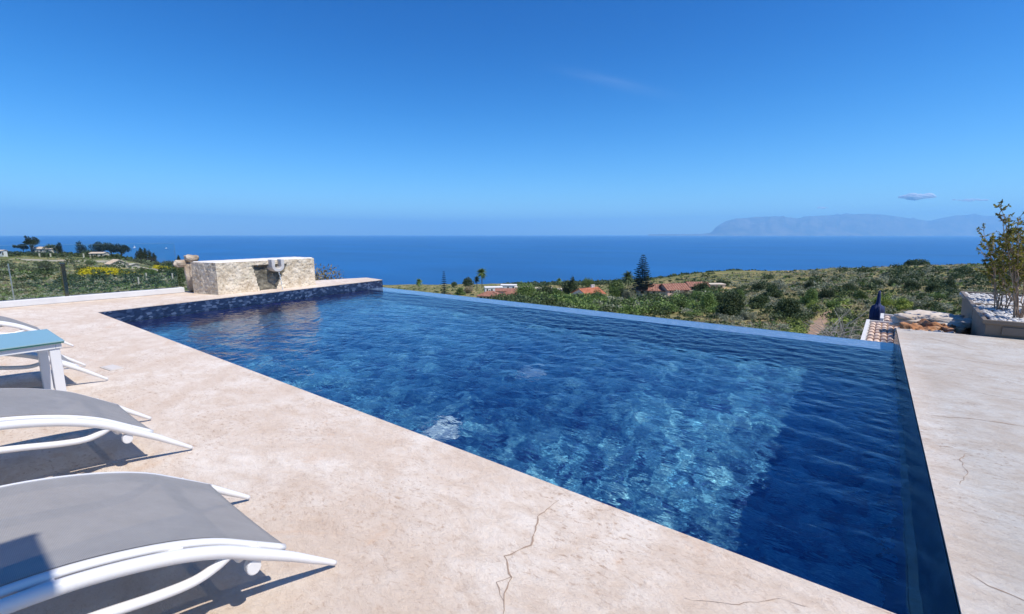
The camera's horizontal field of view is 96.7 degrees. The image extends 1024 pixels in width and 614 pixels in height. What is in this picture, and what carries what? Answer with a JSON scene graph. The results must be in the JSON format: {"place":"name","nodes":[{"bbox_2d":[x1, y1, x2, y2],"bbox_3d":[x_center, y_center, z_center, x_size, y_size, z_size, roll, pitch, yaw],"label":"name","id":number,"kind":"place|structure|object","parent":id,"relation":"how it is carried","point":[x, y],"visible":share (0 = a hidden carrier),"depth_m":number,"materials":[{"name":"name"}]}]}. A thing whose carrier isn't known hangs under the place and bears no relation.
{"place":"outdoors","nodes":[
{"label":"outdoors","id":0,"kind":"place"},
{"bbox_2d":[22,259,163,270],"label":"field road","id":1,"kind":"structure","parent":0,"point":[75,261],"depth_m":270.76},
{"bbox_2d":[0,256,1022,334],"bbox_3d":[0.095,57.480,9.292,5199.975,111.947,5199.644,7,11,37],"label":"hillside","id":2,"kind":"structure","parent":0,"point":[430,287],"depth_m":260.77,"materials":[{"name":"green plant"}]},
{"bbox_2d":[12,244,29,251],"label":"spreading tree","id":3,"kind":"object","parent":2,"relation":"on","point":[22,246],"visible":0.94,"depth_m":375.13,"materials":[{"name":"green plant"}]},
{"bbox_2d":[22,236,39,251],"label":"wind shaped pine","id":4,"kind":"object","parent":2,"relation":"on","point":[33,241],"visible":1,"depth_m":374.98,"materials":[{"name":"green plant"}]},
{"bbox_2d":[30,247,58,253],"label":"house","id":5,"kind":"structure","parent":2,"relation":"on","point":[38,249],"depth_m":378.64,"materials":[{"name":"paint"}]},
{"bbox_2d":[37,260,53,270],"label":"olive tree","id":6,"kind":"object","parent":2,"relation":"on","point":[46,264],"visible":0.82,"depth_m":149.17,"materials":[{"name":"green plant"}]},
{"bbox_2d":[75,241,84,252],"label":"cypress tree","id":7,"kind":"object","parent":2,"relation":"on","point":[79,246],"visible":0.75,"depth_m":361.10,"materials":[{"name":"green plant"}]},
{"bbox_2d":[7,250,183,269],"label":"roadside hedge","id":8,"kind":"object","parent":2,"relation":"on","point":[42,254],"visible":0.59,"depth_m":333.08,"materials":[{"name":"green plant"}]},
{"bbox_2d":[88,242,106,251],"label":"umbrella pine","id":9,"kind":"object","parent":2,"relation":"on","point":[95,248],"visible":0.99,"depth_m":344.71,"materials":[{"name":"green plant"}]},
{"bbox_2d":[88,252,108,258],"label":"house","id":10,"kind":"structure","parent":2,"relation":"on","point":[98,254],"depth_m":330.63,"materials":[{"name":"paint"}]},
{"bbox_2d":[76,266,122,275],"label":"yellow flowers","id":11,"kind":"object","parent":2,"relation":"on","point":[84,271],"visible":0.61,"depth_m":142.93,"materials":[{"name":"yellow plant"}]},
{"bbox_2d":[99,242,119,254],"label":"umbrella pine","id":12,"kind":"object","parent":2,"relation":"on","point":[109,247],"visible":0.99,"depth_m":348.79,"materials":[{"name":"green plant"}]},
{"bbox_2d":[104,259,128,267],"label":"house","id":13,"kind":"structure","parent":2,"relation":"on","point":[110,262],"depth_m":198.00,"materials":[{"name":"stone"}]},
{"bbox_2d":[112,243,130,255],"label":"umbrella pine","id":14,"kind":"object","parent":2,"relation":"on","point":[123,249],"visible":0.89,"depth_m":353.86,"materials":[{"name":"green plant"}]},
{"bbox_2d":[143,268,157,274],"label":"olive tree","id":15,"kind":"object","parent":2,"relation":"on","point":[147,271],"visible":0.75,"depth_m":129.52,"materials":[{"name":"green plant"}]},
{"bbox_2d":[165,265,183,277],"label":"olive tree","id":16,"kind":"object","parent":2,"relation":"on","point":[175,270],"visible":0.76,"depth_m":119.09,"materials":[{"name":"green plant"}]},
{"bbox_2d":[315,264,343,280],"bbox_3d":[-6.222,0.214,14.460,3.221,3.173,2.559,7,11,37],"label":"bush","id":17,"kind":"object","parent":2,"relation":"on","point":[324,275],"visible":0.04,"depth_m":14.65,"materials":[{"name":"green plant"}]},
{"bbox_2d":[84,254,766,286],"bbox_3d":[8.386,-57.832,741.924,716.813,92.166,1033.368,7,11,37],"label":"coastal woods","id":18,"kind":"object","parent":2,"relation":"on","point":[536,284],"visible":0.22,"depth_m":529.23,"materials":[{"name":"green plant"}]},
{"bbox_2d":[454,287,465,294],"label":"bush","id":19,"kind":"object","parent":2,"relation":"on","point":[459,291],"visible":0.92,"depth_m":289.54,"materials":[{"name":"green plant"}]},
{"bbox_2d":[462,277,473,286],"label":"round tree","id":20,"kind":"object","parent":2,"relation":"on","point":[466,282],"visible":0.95,"depth_m":419.19,"materials":[{"name":"green plant"}]},
{"bbox_2d":[463,285,472,292],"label":"bush","id":21,"kind":"object","parent":2,"relation":"on","point":[468,289],"visible":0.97,"depth_m":326.39,"materials":[{"name":"green plant"}]},
{"bbox_2d":[476,268,487,279],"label":"palm tree","id":22,"kind":"object","parent":2,"relation":"on","point":[481,273],"visible":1,"depth_m":234.34,"materials":[{"name":"green plant"}]},
{"bbox_2d":[476,291,500,298],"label":"house","id":23,"kind":"structure","parent":2,"relation":"on","point":[487,294],"depth_m":213.96,"materials":[{"name":"tile"}]},
{"bbox_2d":[484,286,502,291],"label":"house","id":24,"kind":"structure","parent":2,"relation":"on","point":[489,288],"depth_m":327.99,"materials":[{"name":"grey paint"}]},
{"bbox_2d":[495,288,516,292],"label":"house","id":25,"kind":"structure","parent":2,"relation":"on","point":[500,290],"depth_m":264.49,"materials":[{"name":"ceramic"}]},
{"bbox_2d":[500,284,516,287],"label":"house","id":26,"kind":"structure","parent":2,"relation":"on","point":[508,285],"depth_m":348.01,"materials":[{"name":"grey paint"}]},
{"bbox_2d":[0,257,1020,320],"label":"thickets","id":27,"kind":"object","parent":2,"relation":"on","point":[153,280],"visible":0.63,"depth_m":97.21,"materials":[{"name":"green plant"}]},
{"bbox_2d":[0,256,1022,339],"bbox_3d":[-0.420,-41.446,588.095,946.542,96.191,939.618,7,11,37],"label":"scrub","id":28,"kind":"object","parent":2,"relation":"on","point":[9,297],"visible":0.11,"depth_m":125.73,"materials":[{"name":"green plant"}]},
{"bbox_2d":[512,281,537,296],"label":"round tree","id":29,"kind":"object","parent":2,"relation":"on","point":[526,289],"visible":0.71,"depth_m":185.44,"materials":[{"name":"green plant"}]},
{"bbox_2d":[535,285,556,293],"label":"round tree","id":30,"kind":"object","parent":2,"relation":"on","point":[546,288],"visible":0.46,"depth_m":200.87,"materials":[{"name":"green plant"}]},
{"bbox_2d":[560,280,578,294],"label":"round tree","id":31,"kind":"object","parent":2,"relation":"on","point":[565,286],"visible":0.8,"depth_m":251.45,"materials":[{"name":"green plant"}]},
{"bbox_2d":[580,277,594,286],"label":"round tree","id":32,"kind":"object","parent":2,"relation":"on","point":[588,282],"visible":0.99,"depth_m":417.75,"materials":[{"name":"green plant"}]},
{"bbox_2d":[571,284,605,294],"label":"house","id":33,"kind":"structure","parent":2,"relation":"on","point":[587,290],"depth_m":194.68,"materials":[{"name":"orange tile"}]},
{"bbox_2d":[485,288,735,314],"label":"shrubbery","id":34,"kind":"object","parent":2,"relation":"on","point":[521,298],"visible":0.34,"depth_m":117.08,"materials":[{"name":"green plant"}]},
{"bbox_2d":[608,286,620,296],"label":"bush","id":35,"kind":"object","parent":2,"relation":"on","point":[616,292],"visible":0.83,"depth_m":185.78,"materials":[{"name":"green plant"}]},
{"bbox_2d":[607,278,625,291],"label":"round tree","id":36,"kind":"object","parent":2,"relation":"on","point":[617,284],"visible":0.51,"depth_m":215.30,"materials":[{"name":"green plant"}]},
{"bbox_2d":[528,289,708,312],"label":"shrubbery","id":37,"kind":"object","parent":2,"relation":"on","point":[634,306],"visible":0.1,"depth_m":115.69,"materials":[{"name":"green plant"}]},
{"bbox_2d":[530,288,719,315],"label":"shrubbery","id":38,"kind":"object","parent":2,"relation":"on","point":[584,300],"visible":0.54,"depth_m":94.10,"materials":[{"name":"green plant"}]},
{"bbox_2d":[620,271,634,291],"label":"palm tree","id":39,"kind":"object","parent":2,"relation":"on","point":[628,275],"visible":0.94,"depth_m":204.56,"materials":[{"name":"green plant"}]},
{"bbox_2d":[620,289,635,299],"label":"bush","id":40,"kind":"object","parent":2,"relation":"on","point":[625,294],"visible":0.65,"depth_m":168.97,"materials":[{"name":"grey plant"}]},
{"bbox_2d":[628,255,654,292],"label":"layered pine tree","id":41,"kind":"object","parent":2,"relation":"on","point":[638,281],"visible":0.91,"depth_m":175.54,"materials":[{"name":"green plant"}]},
{"bbox_2d":[635,283,665,296],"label":"house","id":42,"kind":"structure","parent":2,"relation":"on","point":[653,288],"depth_m":173.09,"materials":[{"name":"tile"}]},
{"bbox_2d":[659,283,690,296],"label":"house","id":43,"kind":"structure","parent":2,"relation":"on","point":[669,288],"depth_m":170.57,"materials":[{"name":"tile"}]},
{"bbox_2d":[670,298,689,307],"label":"bush","id":44,"kind":"object","parent":2,"relation":"on","point":[677,302],"visible":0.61,"depth_m":101.33,"materials":[{"name":"green plant"}]},
{"bbox_2d":[690,290,701,299],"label":"bush","id":45,"kind":"object","parent":2,"relation":"on","point":[694,294],"visible":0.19,"depth_m":121.35,"materials":[{"name":"green plant"}]},
{"bbox_2d":[685,281,709,291],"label":"house","id":46,"kind":"structure","parent":2,"relation":"on","point":[690,284],"depth_m":177.44,"materials":[{"name":"tile"}]},
{"bbox_2d":[692,281,714,291],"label":"bush","id":47,"kind":"object","parent":2,"relation":"on","point":[702,286],"visible":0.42,"depth_m":168.52,"materials":[{"name":"green plant"}]},
{"bbox_2d":[699,291,716,308],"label":"bush","id":48,"kind":"object","parent":2,"relation":"on","point":[708,300],"visible":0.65,"depth_m":84.54,"materials":[{"name":"green plant"}]},
{"bbox_2d":[713,291,726,303],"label":"round tree","id":49,"kind":"object","parent":2,"relation":"on","point":[719,299],"visible":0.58,"depth_m":110.44,"materials":[{"name":"green plant"}]},
{"bbox_2d":[715,290,744,315],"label":"bush","id":50,"kind":"object","parent":2,"relation":"on","point":[731,305],"visible":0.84,"depth_m":69.46,"materials":[{"name":"green plant"}]},
{"bbox_2d":[738,310,757,319],"bbox_3d":[31.373,1.103,60.540,2.405,1.612,1.807,4,10,24],"label":"bush","id":51,"kind":"object","parent":2,"relation":"on","point":[746,315],"visible":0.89,"depth_m":60.26,"materials":[{"name":"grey plant"}]},
{"bbox_2d":[750,283,766,289],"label":"bush","id":52,"kind":"object","parent":2,"relation":"on","point":[758,285],"visible":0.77,"depth_m":162.74,"materials":[{"name":"green plant"}]},
{"bbox_2d":[748,294,769,308],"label":"bush","id":53,"kind":"object","parent":2,"relation":"on","point":[759,301],"visible":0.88,"depth_m":88.13,"materials":[{"name":"green plant"}]},
{"bbox_2d":[761,283,783,297],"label":"bush","id":54,"kind":"object","parent":2,"relation":"on","point":[772,290],"visible":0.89,"depth_m":117.50,"materials":[{"name":"green plant"}]},
{"bbox_2d":[773,294,802,317],"bbox_3d":[34.210,0.161,56.721,3.250,3.809,3.159,-2,9,-15],"label":"bush","id":55,"kind":"object","parent":2,"relation":"on","point":[789,306],"visible":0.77,"depth_m":55.96,"materials":[{"name":"green plant"}]},
{"bbox_2d":[783,316,810,333],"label":"bright herbs","id":56,"kind":"object","parent":2,"relation":"on","point":[798,328],"visible":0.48,"depth_m":38.17,"materials":[{"name":"green plant"}]},
{"bbox_2d":[800,288,818,304],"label":"bush","id":57,"kind":"object","parent":2,"relation":"on","point":[811,294],"visible":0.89,"depth_m":78.39,"materials":[{"name":"green plant"}]},
{"bbox_2d":[804,280,816,289],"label":"bush","id":58,"kind":"object","parent":2,"relation":"on","point":[808,284],"visible":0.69,"depth_m":129.98,"materials":[{"name":"green plant"}]},
{"bbox_2d":[805,300,820,311],"bbox_3d":[43.013,-0.037,65.117,2.247,2.056,2.147,6,11,34],"label":"bush","id":59,"kind":"object","parent":2,"relation":"on","point":[810,304],"visible":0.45,"depth_m":64.83,"materials":[{"name":"green plant"}]},
{"bbox_2d":[806,310,831,334],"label":"soil track","id":60,"kind":"structure","parent":2,"relation":"on","point":[819,320],"depth_m":44.15,"materials":[{"name":"brown soil"}]},
{"bbox_2d":[817,287,835,297],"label":"bush","id":61,"kind":"object","parent":2,"relation":"on","point":[826,293],"visible":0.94,"depth_m":93.76,"materials":[{"name":"green plant"}]},
{"bbox_2d":[825,300,841,307],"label":"bush","id":62,"kind":"object","parent":2,"relation":"on","point":[831,303],"visible":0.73,"depth_m":68.31,"materials":[{"name":"green plant"}]},
{"bbox_2d":[801,308,868,338],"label":"dead branches","id":63,"kind":"object","parent":2,"relation":"on","point":[842,333],"visible":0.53,"depth_m":17.69,"materials":[{"name":"grey wood"}]},
{"bbox_2d":[822,293,853,322],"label":"bright herbs","id":64,"kind":"object","parent":2,"relation":"on","point":[836,319],"visible":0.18,"depth_m":62.12,"materials":[{"name":"green plant"}]},
{"bbox_2d":[836,307,850,315],"bbox_3d":[39.069,0.696,53.676,1.802,1.435,2.309,7,11,37],"label":"bush","id":65,"kind":"object","parent":2,"relation":"on","point":[841,310],"visible":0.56,"depth_m":53.26,"materials":[{"name":"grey plant"}]},
{"bbox_2d":[842,283,858,290],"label":"bush","id":66,"kind":"object","parent":2,"relation":"on","point":[850,286],"visible":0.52,"depth_m":109.09,"materials":[{"name":"green plant"}]},
{"bbox_2d":[853,291,868,299],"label":"bush","id":67,"kind":"object","parent":2,"relation":"on","point":[861,294],"visible":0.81,"depth_m":85.42,"materials":[{"name":"green plant"}]},
{"bbox_2d":[712,266,1022,329],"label":"thickets","id":68,"kind":"object","parent":2,"relation":"on","point":[778,282],"visible":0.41,"depth_m":107.00,"materials":[{"name":"green plant"}]},
{"bbox_2d":[869,291,884,320],"bbox_3d":[7.951,0.536,9.993,0.252,1.800,0.252,0,9,0],"label":"folded parasol","id":69,"kind":"object","parent":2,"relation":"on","point":[877,309],"visible":0.82,"depth_m":9.86,"materials":[{"name":"blue fabric"}]},
{"bbox_2d":[871,292,893,306],"bbox_3d":[52.802,-0.993,64.934,2.791,2.571,2.950,7,12,39],"label":"bush","id":70,"kind":"object","parent":2,"relation":"on","point":[885,301],"visible":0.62,"depth_m":64.31,"materials":[{"name":"green plant"}]},
{"bbox_2d":[880,323,893,339],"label":"rocky bank","id":71,"kind":"structure","parent":2,"relation":"on","point":[887,329],"depth_m":7.95,"materials":[{"name":"beige stone"}]},
{"bbox_2d":[860,319,898,342],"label":"tiled roof","id":72,"kind":"structure","parent":71,"relation":"on","point":[872,330],"depth_m":7.56,"materials":[{"name":"tile"}]},
{"bbox_2d":[880,313,892,321],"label":"tiled roof","id":73,"kind":"structure","parent":71,"relation":"on","point":[884,317],"depth_m":8.79,"materials":[{"name":"tile"}]},
{"bbox_2d":[899,322,941,330],"bbox_3d":[5.835,0.464,6.540,0.492,0.474,0.615,7,11,37],"label":"rock","id":74,"kind":"object","parent":71,"relation":"on","point":[912,325],"visible":0.31,"depth_m":6.50,"materials":[{"name":"stone"}]},
{"bbox_2d":[889,309,971,334],"bbox_3d":[6.755,0.262,7.224,1.211,0.315,0.908,7,11,37],"label":"rock","id":75,"kind":"object","parent":71,"relation":"on","point":[911,316],"visible":0.45,"depth_m":7.26,"materials":[{"name":"beige stone"}]},
{"bbox_2d":[916,319,966,333],"bbox_3d":[6.167,0.460,6.553,0.561,0.517,0.692,7,11,37],"label":"rock","id":76,"kind":"object","parent":71,"relation":"on","point":[944,326],"visible":0.28,"depth_m":6.48,"materials":[{"name":"orange stone"}]},
{"bbox_2d":[960,291,1022,334],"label":"planter","id":77,"kind":"object","parent":71,"relation":"on","point":[966,310],"visible":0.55,"depth_m":7.56,"materials":[{"name":"grey concrete"}]},
{"bbox_2d":[982,217,1023,301],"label":"potted shrub","id":78,"kind":"object","parent":77,"relation":"in","point":[1008,283],"visible":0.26,"depth_m":7.01,"materials":[{"name":"green plant"}]},
{"bbox_2d":[970,303,1023,339],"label":"planter","id":79,"kind":"object","parent":71,"relation":"on","point":[982,324],"visible":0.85,"depth_m":5.41,"materials":[{"name":"beige concrete"}]},
{"bbox_2d":[959,292,1023,321],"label":"pebbles","id":80,"kind":"object","parent":79,"relation":"in","point":[998,314],"visible":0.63,"depth_m":6.40,"materials":[{"name":"white gravel"}]},
{"bbox_2d":[972,223,1023,310],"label":"potted shrub","id":81,"kind":"object","parent":79,"relation":"in","point":[993,262],"visible":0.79,"depth_m":6.27,"materials":[{"name":"green plant"}]},
{"bbox_2d":[993,199,1023,317],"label":"potted shrub","id":82,"kind":"object","parent":79,"relation":"in","point":[1015,266],"visible":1,"depth_m":5.55,"materials":[{"name":"green plant"}]},
{"bbox_2d":[887,278,900,285],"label":"bush","id":83,"kind":"object","parent":2,"relation":"on","point":[895,281],"visible":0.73,"depth_m":117.83,"materials":[{"name":"green plant"}]},
{"bbox_2d":[890,297,913,310],"bbox_3d":[48.255,-0.351,55.898,2.792,1.941,2.260,-1,9,-8],"label":"bush","id":84,"kind":"object","parent":2,"relation":"on","point":[900,303],"visible":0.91,"depth_m":55.74,"materials":[{"name":"green plant"}]},
{"bbox_2d":[901,280,921,290],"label":"bush","id":85,"kind":"object","parent":2,"relation":"on","point":[908,283],"visible":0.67,"depth_m":99.85,"materials":[{"name":"green plant"}]},
{"bbox_2d":[905,258,929,265],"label":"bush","id":86,"kind":"object","parent":2,"relation":"on","point":[917,262],"visible":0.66,"depth_m":325.52,"materials":[{"name":"green plant"}]},
{"bbox_2d":[923,282,944,291],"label":"bush","id":87,"kind":"object","parent":2,"relation":"on","point":[930,286],"visible":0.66,"depth_m":91.05,"materials":[{"name":"green plant"}]},
{"bbox_2d":[929,293,945,299],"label":"bush","id":88,"kind":"object","parent":2,"relation":"on","point":[934,296],"visible":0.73,"depth_m":65.27,"materials":[{"name":"green plant"}]},
{"bbox_2d":[946,276,958,288],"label":"bush","id":89,"kind":"object","parent":2,"relation":"on","point":[950,281],"visible":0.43,"depth_m":93.58,"materials":[{"name":"green plant"}]},
{"bbox_2d":[0,278,1023,613],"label":"pool terrace","id":90,"kind":"structure","parent":0,"point":[390,518],"depth_m":2.09,"materials":[{"name":"concrete"}]},
{"bbox_2d":[0,329,66,390],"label":"side table","id":91,"kind":"object","parent":90,"relation":"on","point":[42,343],"visible":0.78,"depth_m":3.08,"materials":[{"name":"white paint"}]},
{"bbox_2d":[0,316,73,346],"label":"sun lounger","id":92,"kind":"object","parent":90,"relation":"on","point":[14,323],"visible":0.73,"depth_m":4.62,"materials":[{"name":"white"}]},
{"bbox_2d":[0,352,108,379],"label":"sun lounger","id":93,"kind":"object","parent":90,"relation":"on","point":[68,362],"visible":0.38,"depth_m":3.55,"materials":[{"name":"white"}]},
{"bbox_2d":[0,287,184,307],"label":"kerb wall","id":94,"kind":"structure","parent":90,"relation":"on","point":[61,299],"depth_m":8.33,"materials":[{"name":"white concrete"}]},
{"bbox_2d":[5,243,178,299],"bbox_3d":[-9.320,-0.320,6.356,0.064,1.014,7.850,7,11,37],"label":"glass balustrade","id":95,"kind":"object","parent":94,"relation":"on","point":[64,279],"visible":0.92,"depth_m":8.10,"materials":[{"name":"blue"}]},
{"bbox_2d":[0,388,192,453],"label":"sun lounger","id":96,"kind":"object","parent":90,"relation":"on","point":[26,407],"visible":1,"depth_m":2.27,"materials":[{"name":"white fabric"}]},
{"bbox_2d":[100,364,123,370],"bbox_3d":[-3.640,0.550,4.145,0.220,0.009,0.100,5,10,29],"label":"skimmer lid","id":97,"kind":"object","parent":90,"relation":"on","point":[112,367],"visible":1,"depth_m":4.13,"materials":[{"name":"grey plastic"}]},
{"bbox_2d":[0,472,336,613],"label":"sun lounger","id":98,"kind":"object","parent":90,"relation":"on","point":[115,524],"visible":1,"depth_m":1.32,"materials":[{"name":"white fabric"}]},
{"bbox_2d":[172,254,198,291],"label":"stone pillar","id":99,"kind":"structure","parent":90,"relation":"on","point":[185,263],"depth_m":9.52,"materials":[{"name":"stone"}]},
{"bbox_2d":[191,257,315,294],"bbox_3d":[-5.599,-0.734,10.127,0.869,0.663,2.338,6,11,31],"label":"stone fountain","id":100,"kind":"object","parent":90,"relation":"on","point":[217,277],"visible":1,"depth_m":9.66,"materials":[{"name":"stone"}]},
{"bbox_2d":[98,280,958,613],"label":"swimming pool","id":101,"kind":"structure","parent":90,"relation":"in","point":[796,454],"depth_m":3.78,"materials":[{"name":"liquid"}]},
{"bbox_2d":[0,235,1023,284],"bbox_3d":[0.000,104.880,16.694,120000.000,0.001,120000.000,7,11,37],"label":"sea","id":102,"kind":"structure","parent":0,"point":[408,259],"depth_m":2717.40,"materials":[{"name":"liquid"}]},
{"bbox_2d":[0,0,1023,235],"label":"sky","id":103,"kind":"structure","parent":0,"point":[118,117],"materials":[{"name":"blue"}]},
{"bbox_2d":[648,213,1023,235],"bbox_3d":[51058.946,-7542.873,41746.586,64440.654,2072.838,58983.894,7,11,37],"label":"mountains","id":104,"kind":"structure","parent":0,"point":[846,224],"depth_m":36859.40,"materials":[{"name":"blue stone"}]},
{"bbox_2d":[898,193,936,200],"bbox_3d":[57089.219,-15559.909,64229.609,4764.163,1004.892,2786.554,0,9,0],"label":"cloud","id":105,"kind":"structure","parent":0,"point":[913,196],"depth_m":63393.53,"materials":[{"name":"white"}]},
{"bbox_2d":[952,198,987,201],"bbox_3d":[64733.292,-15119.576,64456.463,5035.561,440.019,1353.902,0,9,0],"label":"cloud","id":106,"kind":"structure","parent":0,"point":[969,200],"depth_m":64125.40,"materials":[{"name":"white"}]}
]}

